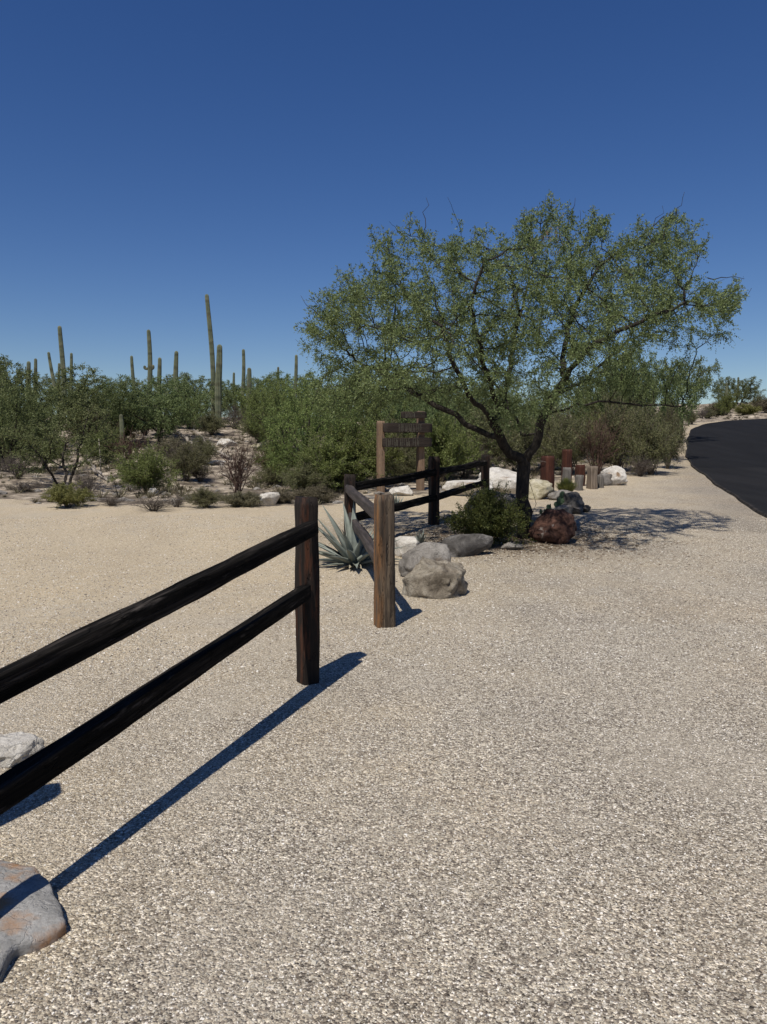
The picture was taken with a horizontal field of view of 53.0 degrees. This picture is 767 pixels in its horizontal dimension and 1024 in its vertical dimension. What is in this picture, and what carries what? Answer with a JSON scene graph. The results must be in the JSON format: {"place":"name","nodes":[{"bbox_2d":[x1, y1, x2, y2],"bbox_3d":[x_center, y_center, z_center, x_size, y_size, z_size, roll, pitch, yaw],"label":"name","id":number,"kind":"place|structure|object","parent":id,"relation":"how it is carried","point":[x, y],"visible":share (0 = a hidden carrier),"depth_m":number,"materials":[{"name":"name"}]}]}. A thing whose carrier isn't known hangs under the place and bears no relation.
{"place":"outdoors","nodes":[
{"label":"outdoors","id":0,"kind":"place"},
{"bbox_2d":[0,402,766,1023],"bbox_3d":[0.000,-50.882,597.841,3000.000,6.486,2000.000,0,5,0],"label":"ground","id":1,"kind":"structure","parent":0,"point":[662,496],"depth_m":3.57,"materials":[{"name":"gravel"}]},
{"bbox_2d":[0,731,44,767],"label":"boulder","id":2,"kind":"object","parent":1,"relation":"on","point":[16,748],"visible":0.8,"depth_m":3.70,"materials":[{"name":"white stone"}]},
{"bbox_2d":[0,447,44,476],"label":"desert shrub","id":3,"kind":"object","parent":1,"relation":"on","point":[5,465],"visible":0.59,"depth_m":21.32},
{"bbox_2d":[1,480,50,491],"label":"desert shrub","id":4,"kind":"object","parent":1,"relation":"on","point":[21,486],"visible":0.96,"depth_m":19.23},
{"bbox_2d":[0,367,64,471],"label":"desert tree","id":5,"kind":"object","parent":1,"relation":"on","point":[7,419],"visible":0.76,"depth_m":24.59,"materials":[{"name":"green plant"}]},
{"bbox_2d":[0,860,66,982],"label":"boulder","id":6,"kind":"object","parent":1,"relation":"on","point":[32,918],"visible":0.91,"depth_m":2.40,"materials":[{"name":"stone"}]},
{"bbox_2d":[25,424,71,467],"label":"desert shrub","id":7,"kind":"object","parent":1,"relation":"on","point":[61,449],"visible":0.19,"depth_m":28.12,"materials":[{"name":"green plant"}]},
{"bbox_2d":[47,352,59,411],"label":"saguaro cactus","id":8,"kind":"object","parent":1,"relation":"on","point":[51,370],"visible":0.59,"depth_m":55.28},
{"bbox_2d":[0,353,108,435],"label":"desert tree","id":9,"kind":"object","parent":1,"relation":"on","point":[20,374],"visible":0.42,"depth_m":33.26,"materials":[{"name":"green plant"}]},
{"bbox_2d":[58,326,66,406],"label":"saguaro cactus","id":10,"kind":"object","parent":1,"relation":"on","point":[61,352],"visible":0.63,"depth_m":54.16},
{"bbox_2d":[0,395,129,485],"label":"desert tree","id":11,"kind":"object","parent":1,"relation":"on","point":[51,453],"visible":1,"depth_m":20.21,"materials":[{"name":"green plant"}]},
{"bbox_2d":[39,479,97,507],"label":"desert shrub","id":12,"kind":"object","parent":1,"relation":"on","point":[60,494],"visible":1,"depth_m":15.47,"materials":[{"name":"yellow plant"}]},
{"bbox_2d":[32,371,117,403],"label":"desert tree","id":13,"kind":"object","parent":1,"relation":"on","point":[58,379],"visible":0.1,"depth_m":58.16,"materials":[{"name":"green plant"}]},
{"bbox_2d":[68,463,110,494],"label":"desert shrub","id":14,"kind":"object","parent":1,"relation":"on","point":[90,485],"visible":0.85,"depth_m":18.03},
{"bbox_2d":[63,402,119,445],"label":"desert shrub","id":15,"kind":"object","parent":1,"relation":"on","point":[89,427],"visible":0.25,"depth_m":33.55,"materials":[{"name":"green plant"}]},
{"bbox_2d":[56,375,150,439],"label":"desert tree","id":16,"kind":"object","parent":1,"relation":"on","point":[115,396],"visible":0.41,"depth_m":35.40,"materials":[{"name":"green plant"}]},
{"bbox_2d":[77,420,134,463],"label":"desert shrub","id":17,"kind":"object","parent":1,"relation":"on","point":[101,433],"visible":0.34,"depth_m":27.79,"materials":[{"name":"green plant"}]},
{"bbox_2d":[90,495,132,505],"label":"desert shrub","id":18,"kind":"object","parent":1,"relation":"on","point":[113,502],"visible":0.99,"depth_m":15.86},
{"bbox_2d":[101,425,153,461],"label":"desert shrub","id":19,"kind":"object","parent":1,"relation":"on","point":[129,452],"visible":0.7,"depth_m":25.97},
{"bbox_2d":[106,438,182,493],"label":"desert shrub","id":20,"kind":"object","parent":1,"relation":"on","point":[144,470],"visible":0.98,"depth_m":19.11,"materials":[{"name":"green plant"}]},
{"bbox_2d":[143,329,154,398],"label":"saguaro cactus","id":21,"kind":"object","parent":1,"relation":"on","point":[150,368],"visible":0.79,"depth_m":49.28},
{"bbox_2d":[95,374,211,444],"bbox_3d":[-11.366,-4.989,37.839,5.400,3.626,5.328,-2,5,-28],"label":"desert tree","id":22,"kind":"object","parent":1,"relation":"on","point":[167,425],"visible":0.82,"depth_m":37.05,"materials":[{"name":"green plant"}]},
{"bbox_2d":[127,493,180,510],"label":"desert shrub","id":23,"kind":"object","parent":1,"relation":"on","point":[156,506],"visible":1,"depth_m":14.81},
{"bbox_2d":[0,496,319,814],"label":"rail fence","id":24,"kind":"object","parent":1,"relation":"on","point":[26,778],"visible":0.98,"depth_m":3.25,"materials":[{"name":"wood"}]},
{"bbox_2d":[150,436,191,457],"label":"desert shrub","id":25,"kind":"object","parent":1,"relation":"on","point":[163,442],"visible":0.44,"depth_m":29.62,"materials":[{"name":"plant"}]},
{"bbox_2d":[159,489,187,506],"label":"desert shrub","id":26,"kind":"object","parent":1,"relation":"on","point":[176,501],"visible":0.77,"depth_m":15.65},
{"bbox_2d":[173,351,177,405],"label":"saguaro cactus","id":27,"kind":"object","parent":1,"relation":"on","point":[175,371],"visible":0.4,"depth_m":51.27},
{"bbox_2d":[159,441,211,481],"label":"desert shrub","id":28,"kind":"object","parent":1,"relation":"on","point":[194,457],"visible":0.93,"depth_m":22.59,"materials":[{"name":"green plant"}]},
{"bbox_2d":[169,390,211,428],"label":"desert shrub","id":29,"kind":"object","parent":1,"relation":"on","point":[195,412],"visible":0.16,"depth_m":45.88,"materials":[{"name":"green plant"}]},
{"bbox_2d":[152,372,240,418],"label":"desert tree","id":30,"kind":"object","parent":1,"relation":"on","point":[197,388],"visible":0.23,"depth_m":54.69,"materials":[{"name":"green plant"}]},
{"bbox_2d":[184,461,216,481],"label":"desert shrub","id":31,"kind":"object","parent":1,"relation":"on","point":[200,476],"visible":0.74,"depth_m":22.83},
{"bbox_2d":[180,435,221,460],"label":"desert shrub","id":32,"kind":"object","parent":1,"relation":"on","point":[208,449],"visible":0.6,"depth_m":27.70,"materials":[{"name":"green plant"}]},
{"bbox_2d":[180,486,227,507],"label":"desert shrub","id":33,"kind":"object","parent":1,"relation":"on","point":[203,498],"visible":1,"depth_m":15.39,"materials":[{"name":"green plant"}]},
{"bbox_2d":[205,294,214,414],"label":"saguaro cactus","id":34,"kind":"object","parent":1,"relation":"on","point":[211,342],"visible":0.79,"depth_m":51.16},
{"bbox_2d":[190,410,230,434],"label":"desert shrub","id":35,"kind":"object","parent":1,"relation":"on","point":[209,423],"visible":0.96,"depth_m":41.20,"materials":[{"name":"green plant"}]},
{"bbox_2d":[215,344,221,427],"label":"saguaro cactus","id":36,"kind":"object","parent":1,"relation":"on","point":[218,383],"visible":0.93,"depth_m":46.37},
{"bbox_2d":[218,403,245,428],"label":"desert shrub","id":37,"kind":"object","parent":1,"relation":"on","point":[235,416],"visible":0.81,"depth_m":45.29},
{"bbox_2d":[205,374,276,415],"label":"desert tree","id":38,"kind":"object","parent":1,"relation":"on","point":[226,398],"visible":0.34,"depth_m":50.60,"materials":[{"name":"green plant"}]},
{"bbox_2d":[219,490,263,506],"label":"desert shrub","id":39,"kind":"object","parent":1,"relation":"on","point":[247,499],"visible":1,"depth_m":15.63,"materials":[{"name":"plant"}]},
{"bbox_2d":[213,430,271,492],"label":"desert shrub","id":40,"kind":"object","parent":1,"relation":"on","point":[238,476],"visible":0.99,"depth_m":17.83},
{"bbox_2d":[241,349,244,405],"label":"saguaro cactus","id":41,"kind":"object","parent":1,"relation":"on","point":[243,369],"visible":0.62,"depth_m":51.31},
{"bbox_2d":[233,390,269,422],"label":"desert shrub","id":42,"kind":"object","parent":1,"relation":"on","point":[250,405],"visible":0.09,"depth_m":46.38,"materials":[{"name":"green plant"}]},
{"bbox_2d":[231,407,293,443],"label":"desert shrub","id":43,"kind":"object","parent":1,"relation":"on","point":[248,431],"visible":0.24,"depth_m":36.19,"materials":[{"name":"green plant"}]},
{"bbox_2d":[246,465,285,486],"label":"desert shrub","id":44,"kind":"object","parent":1,"relation":"on","point":[269,477],"visible":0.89,"depth_m":21.64,"materials":[{"name":"green plant"}]},
{"bbox_2d":[259,492,279,505],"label":"boulder","id":45,"kind":"object","parent":1,"relation":"on","point":[269,498],"visible":0.81,"depth_m":15.86,"materials":[{"name":"white stone"}]},
{"bbox_2d":[234,376,319,448],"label":"desert tree","id":46,"kind":"object","parent":1,"relation":"on","point":[274,396],"visible":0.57,"depth_m":33.14,"materials":[{"name":"green plant"}]},
{"bbox_2d":[253,427,300,474],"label":"desert shrub","id":47,"kind":"object","parent":1,"relation":"on","point":[259,460],"visible":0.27,"depth_m":22.24,"materials":[{"name":"green plant"}]},
{"bbox_2d":[263,490,298,503],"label":"desert shrub","id":48,"kind":"object","parent":1,"relation":"on","point":[286,497],"visible":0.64,"depth_m":16.50,"materials":[{"name":"plant"}]},
{"bbox_2d":[253,370,325,412],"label":"desert tree","id":49,"kind":"object","parent":1,"relation":"on","point":[265,384],"visible":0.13,"depth_m":48.55,"materials":[{"name":"green plant"}]},
{"bbox_2d":[276,455,335,491],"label":"desert shrub","id":50,"kind":"object","parent":1,"relation":"on","point":[301,479],"visible":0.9,"depth_m":18.13,"materials":[{"name":"green plant"}]},
{"bbox_2d":[292,485,340,502],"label":"desert shrub","id":51,"kind":"object","parent":1,"relation":"on","point":[323,495],"visible":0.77,"depth_m":16.59,"materials":[{"name":"plant"}]},
{"bbox_2d":[259,365,375,472],"bbox_3d":[-1.787,-2.257,20.573,4.073,3.317,3.079,3,5,28],"label":"desert tree","id":52,"kind":"object","parent":1,"relation":"on","point":[300,422],"visible":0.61,"depth_m":20.19,"materials":[{"name":"green plant"}]},
{"bbox_2d":[272,425,383,491],"bbox_3d":[-1.398,-1.308,19.218,2.663,1.787,2.761,-1,5,-14],"label":"desert shrub","id":53,"kind":"object","parent":1,"relation":"on","point":[339,467],"visible":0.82,"depth_m":18.85,"materials":[{"name":"green plant"}]},
{"bbox_2d":[0,420,704,545],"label":"loose stones","id":54,"kind":"object","parent":1,"relation":"on","point":[258,488],"visible":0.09,"depth_m":19.29,"materials":[{"name":"grey stone"}]},
{"bbox_2d":[294,356,420,436],"bbox_3d":[-1.265,-4.889,35.657,5.651,4.458,6.571,-2,5,-21],"label":"desert tree","id":55,"kind":"object","parent":1,"relation":"on","point":[401,361],"visible":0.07,"depth_m":35.41,"materials":[{"name":"green plant"}]},
{"bbox_2d":[318,501,400,569],"bbox_3d":[-0.376,0.271,9.497,1.262,0.806,1.168,0,5,0],"label":"agave plant","id":56,"kind":"object","parent":1,"relation":"on","point":[350,552],"visible":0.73,"depth_m":9.40,"materials":[{"name":"green plant"}]},
{"bbox_2d":[323,409,409,481],"bbox_3d":[-0.598,-1.661,20.038,2.622,2.088,2.529,0,5,3],"label":"desert shrub","id":57,"kind":"object","parent":1,"relation":"on","point":[365,441],"visible":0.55,"depth_m":19.69,"materials":[{"name":"green plant"}]},
{"bbox_2d":[317,374,426,436],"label":"desert tree","id":58,"kind":"object","parent":1,"relation":"on","point":[377,413],"visible":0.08,"depth_m":23.22,"materials":[{"name":"green plant"}]},
{"bbox_2d":[0,411,762,503],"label":"ground cover","id":59,"kind":"object","parent":1,"relation":"on","point":[149,494],"visible":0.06,"depth_m":21.21,"materials":[{"name":"plant"}]},
{"bbox_2d":[373,416,426,474],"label":"desert shrub","id":60,"kind":"object","parent":1,"relation":"on","point":[398,435],"visible":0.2,"depth_m":21.64,"materials":[{"name":"green plant"}]},
{"bbox_2d":[389,485,413,495],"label":"boulder","id":61,"kind":"object","parent":1,"relation":"on","point":[402,491],"visible":0.85,"depth_m":18.10,"materials":[{"name":"white stone"}]},
{"bbox_2d":[376,411,431,491],"bbox_3d":[0.511,-1.458,19.240,1.493,2.142,0.310,-3,5,-29],"label":"wooden sign","id":62,"kind":"object","parent":1,"relation":"on","point":[420,428],"visible":0.93,"depth_m":19.09,"materials":[{"name":"wood"}]},
{"bbox_2d":[385,447,427,481],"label":"desert shrub","id":63,"kind":"object","parent":1,"relation":"on","point":[406,466],"visible":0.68,"depth_m":20.99,"materials":[{"name":"green plant"}]},
{"bbox_2d":[395,536,419,556],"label":"boulder","id":64,"kind":"object","parent":1,"relation":"on","point":[405,543],"visible":0.73,"depth_m":10.06,"materials":[{"name":"white stone"}]},
{"bbox_2d":[344,454,489,627],"bbox_3d":[0.476,-0.078,11.649,1.467,1.511,10.465,1,5,12],"label":"rail fence","id":65,"kind":"object","parent":1,"relation":"on","point":[381,510],"visible":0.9,"depth_m":8.39,"materials":[{"name":"wood"}]},
{"bbox_2d":[373,378,465,478],"bbox_3d":[1.177,-2.501,22.935,2.648,3.313,3.079,3,5,29],"label":"desert tree","id":66,"kind":"object","parent":1,"relation":"on","point":[431,413],"visible":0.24,"depth_m":22.40,"materials":[{"name":"green plant"}]},
{"bbox_2d":[398,542,450,576],"bbox_3d":[0.469,0.588,8.856,0.522,0.483,0.442,-2,5,-23],"label":"boulder","id":67,"kind":"object","parent":1,"relation":"on","point":[411,559],"visible":0.52,"depth_m":8.80,"materials":[{"name":"grey stone"}]},
{"bbox_2d":[402,557,467,598],"bbox_3d":[0.530,0.696,7.956,0.703,0.472,0.527,0,5,0],"label":"boulder","id":68,"kind":"object","parent":1,"relation":"on","point":[426,578],"visible":0.81,"depth_m":7.76,"materials":[{"name":"stone"}]},
{"bbox_2d":[404,408,491,481],"bbox_3d":[1.759,-1.960,21.898,2.552,2.353,2.461,-3,5,-31],"label":"desert shrub","id":69,"kind":"object","parent":1,"relation":"on","point":[450,452],"visible":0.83,"depth_m":21.50,"materials":[{"name":"green plant"}]},
{"bbox_2d":[376,366,524,423],"bbox_3d":[2.906,-5.067,37.205,7.714,3.931,7.611,2,5,18],"label":"desert tree","id":70,"kind":"object","parent":1,"relation":"on","point":[439,378],"visible":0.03,"depth_m":36.34,"materials":[{"name":"green plant"}]},
{"bbox_2d":[442,534,492,557],"bbox_3d":[1.090,0.455,10.262,0.707,0.349,0.401,-2,5,-20],"label":"boulder","id":71,"kind":"object","parent":1,"relation":"on","point":[462,545],"visible":0.83,"depth_m":10.12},
{"bbox_2d":[442,480,492,495],"bbox_3d":[1.990,-0.529,18.267,1.212,0.445,0.848,0,5,0],"label":"boulder","id":72,"kind":"object","parent":1,"relation":"on","point":[449,485],"visible":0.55,"depth_m":18.11,"materials":[{"name":"white stone"}]},
{"bbox_2d":[411,382,536,472],"bbox_3d":[2.511,-2.694,24.941,4.124,3.158,4.068,-3,5,-31],"label":"desert tree","id":73,"kind":"object","parent":1,"relation":"on","point":[466,415],"visible":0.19,"depth_m":24.27,"materials":[{"name":"green plant"}]},
{"bbox_2d":[452,434,498,477],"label":"desert shrub","id":74,"kind":"object","parent":1,"relation":"on","point":[464,475],"visible":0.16,"depth_m":22.71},
{"bbox_2d":[436,479,536,546],"bbox_3d":[1.514,0.036,10.823,1.100,1.030,1.320,-3,6,-33],"label":"desert shrub","id":75,"kind":"object","parent":1,"relation":"on","point":[488,514],"visible":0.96,"depth_m":10.69,"materials":[{"name":"green plant"}]},
{"bbox_2d":[459,404,524,472],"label":"desert shrub","id":76,"kind":"object","parent":1,"relation":"on","point":[496,453],"visible":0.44,"depth_m":23.39,"materials":[{"name":"green plant"}]},
{"bbox_2d":[477,467,516,493],"bbox_3d":[2.908,-0.695,18.808,1.231,0.792,1.048,-1,5,-13],"label":"boulder","id":77,"kind":"object","parent":1,"relation":"on","point":[501,475],"visible":0.44,"depth_m":18.41,"materials":[{"name":"white stone"}]},
{"bbox_2d":[501,542,522,549],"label":"boulder","id":78,"kind":"object","parent":1,"relation":"on","point":[511,545],"visible":0.94,"depth_m":10.62,"materials":[{"name":"grey stone"}]},
{"bbox_2d":[471,385,569,440],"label":"desert tree","id":79,"kind":"object","parent":1,"relation":"on","point":[527,399],"visible":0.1,"depth_m":29.95,"materials":[{"name":"green plant"}]},
{"bbox_2d":[293,191,751,538],"bbox_3d":[2.104,-2.122,11.082,6.868,5.344,4.637,0,5,0],"label":"mesquite tree","id":80,"kind":"object","parent":1,"relation":"on","point":[579,350],"visible":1,"depth_m":10.71,"materials":[{"name":"green plant"}]},
{"bbox_2d":[501,420,550,471],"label":"desert shrub","id":81,"kind":"object","parent":1,"relation":"on","point":[524,446],"visible":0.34,"depth_m":24.76,"materials":[{"name":"green plant"}]},
{"bbox_2d":[320,515,747,572],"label":"leaf litter","id":82,"kind":"object","parent":1,"relation":"on","point":[546,550],"visible":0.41,"depth_m":11.16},
{"bbox_2d":[528,478,553,499],"bbox_3d":[3.611,-0.487,17.759,0.636,0.572,0.509,0,5,0],"label":"boulder","id":83,"kind":"object","parent":1,"relation":"on","point":[541,489],"visible":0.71,"depth_m":17.59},
{"bbox_2d":[540,456,555,491],"bbox_3d":[4.052,-0.863,19.001,0.366,1.050,0.363,-1,5,-15],"label":"timber bollard","id":84,"kind":"object","parent":1,"relation":"on","point":[547,468],"visible":0.74,"depth_m":18.84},
{"bbox_2d":[523,402,579,466],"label":"desert shrub","id":85,"kind":"object","parent":1,"relation":"on","point":[549,424],"visible":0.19,"depth_m":25.47,"materials":[{"name":"green plant"}]},
{"bbox_2d":[528,508,576,543],"bbox_3d":[2.489,0.245,11.287,0.718,0.601,0.574,0,5,0],"label":"boulder","id":86,"kind":"object","parent":1,"relation":"on","point":[553,526],"visible":0.88,"depth_m":11.09,"materials":[{"name":"stone"}]},
{"bbox_2d":[514,365,610,427],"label":"desert tree","id":87,"kind":"object","parent":1,"relation":"on","point":[523,392],"visible":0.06,"depth_m":34.40,"materials":[{"name":"green plant"}]},
{"bbox_2d":[561,449,572,479],"bbox_3d":[4.988,-1.160,20.956,0.223,1.088,0.303,-1,5,-15],"label":"timber bollard","id":88,"kind":"object","parent":1,"relation":"on","point":[566,457],"visible":0.56,"depth_m":20.82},
{"bbox_2d":[555,476,578,490],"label":"grass tuft","id":89,"kind":"object","parent":1,"relation":"on","point":[566,484],"visible":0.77,"depth_m":18.77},
{"bbox_2d":[530,405,606,471],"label":"desert shrub","id":90,"kind":"object","parent":1,"relation":"on","point":[564,437],"visible":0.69,"depth_m":24.26,"materials":[{"name":"green plant"}]},
{"bbox_2d":[556,492,584,513],"bbox_3d":[3.479,-0.134,14.370,0.516,0.496,0.527,4,6,37],"label":"boulder","id":91,"kind":"object","parent":1,"relation":"on","point":[575,499],"visible":0.63,"depth_m":14.22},
{"bbox_2d":[575,475,583,490],"bbox_3d":[4.992,-0.689,19.667,0.170,0.518,0.219,-1,5,-15],"label":"timber bollard","id":92,"kind":"object","parent":1,"relation":"on","point":[579,479],"visible":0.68,"depth_m":19.58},
{"bbox_2d":[586,466,597,488],"bbox_3d":[5.438,-0.841,20.038,0.228,0.717,0.306,-1,5,-15],"label":"timber bollard","id":93,"kind":"object","parent":1,"relation":"on","point":[592,478],"visible":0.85,"depth_m":19.92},
{"bbox_2d":[571,404,631,474],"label":"desert shrub","id":94,"kind":"object","parent":1,"relation":"on","point":[599,455],"visible":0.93,"depth_m":24.04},
{"bbox_2d":[565,352,653,434],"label":"desert tree","id":95,"kind":"object","parent":1,"relation":"on","point":[586,400],"visible":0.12,"depth_m":30.08,"materials":[{"name":"green plant"}]},
{"bbox_2d":[601,466,627,484],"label":"boulder","id":96,"kind":"object","parent":1,"relation":"on","point":[619,475],"visible":0.61,"depth_m":21.00,"materials":[{"name":"white stone"}]},
{"bbox_2d":[576,388,654,467],"bbox_3d":[7.599,-2.706,25.577,2.545,3.155,2.602,4,6,41],"label":"desert shrub","id":97,"kind":"object","parent":1,"relation":"on","point":[615,413],"visible":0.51,"depth_m":25.28,"materials":[{"name":"green plant"}]},
{"bbox_2d":[602,380,669,463],"bbox_3d":[9.364,-3.292,28.486,2.526,3.559,2.470,0,5,5],"label":"desert shrub","id":98,"kind":"object","parent":1,"relation":"on","point":[634,401],"visible":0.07,"depth_m":28.27,"materials":[{"name":"green plant"}]},
{"bbox_2d":[623,452,660,476],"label":"desert shrub","id":99,"kind":"object","parent":1,"relation":"on","point":[641,468],"visible":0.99,"depth_m":23.69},
{"bbox_2d":[605,402,684,474],"bbox_3d":[8.281,-2.238,24.303,2.285,2.514,2.337,2,5,27],"label":"desert shrub","id":100,"kind":"object","parent":1,"relation":"on","point":[649,442],"visible":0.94,"depth_m":24.05,"materials":[{"name":"green plant"}]},
{"bbox_2d":[580,346,711,433],"bbox_3d":[9.837,-4.105,29.823,4.492,4.656,4.432,-3,6,-35],"label":"desert tree","id":101,"kind":"object","parent":1,"relation":"on","point":[684,413],"visible":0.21,"depth_m":29.07,"materials":[{"name":"green plant"}]},
{"bbox_2d":[658,399,687,468],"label":"desert shrub","id":102,"kind":"object","parent":1,"relation":"on","point":[673,427],"visible":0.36,"depth_m":26.47,"materials":[{"name":"green plant"}]},
{"bbox_2d":[651,355,725,434],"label":"desert tree","id":103,"kind":"object","parent":1,"relation":"on","point":[701,371],"visible":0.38,"depth_m":37.03,"materials":[{"name":"green plant"}]},
{"bbox_2d":[714,390,738,415],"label":"desert shrub","id":104,"kind":"object","parent":1,"relation":"on","point":[724,405],"visible":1,"depth_m":63.84,"materials":[{"name":"green plant"}]},
{"bbox_2d":[711,376,765,404],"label":"desert tree","id":105,"kind":"object","parent":1,"relation":"on","point":[748,392],"visible":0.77,"depth_m":74.47,"materials":[{"name":"green plant"}]},
{"bbox_2d":[734,402,761,414],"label":"desert shrub","id":106,"kind":"object","parent":1,"relation":"on","point":[746,409],"visible":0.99,"depth_m":65.69,"materials":[{"name":"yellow plant"}]},
{"bbox_2d":[0,0,766,417],"label":"sky","id":107,"kind":"structure","parent":0,"point":[157,157],"materials":[{"name":"blue"}]},
{"bbox_2d":[685,418,766,517],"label":"road","id":108,"kind":"structure","parent":0,"point":[729,457],"depth_m":31.08,"materials":[{"name":"asphalt"}]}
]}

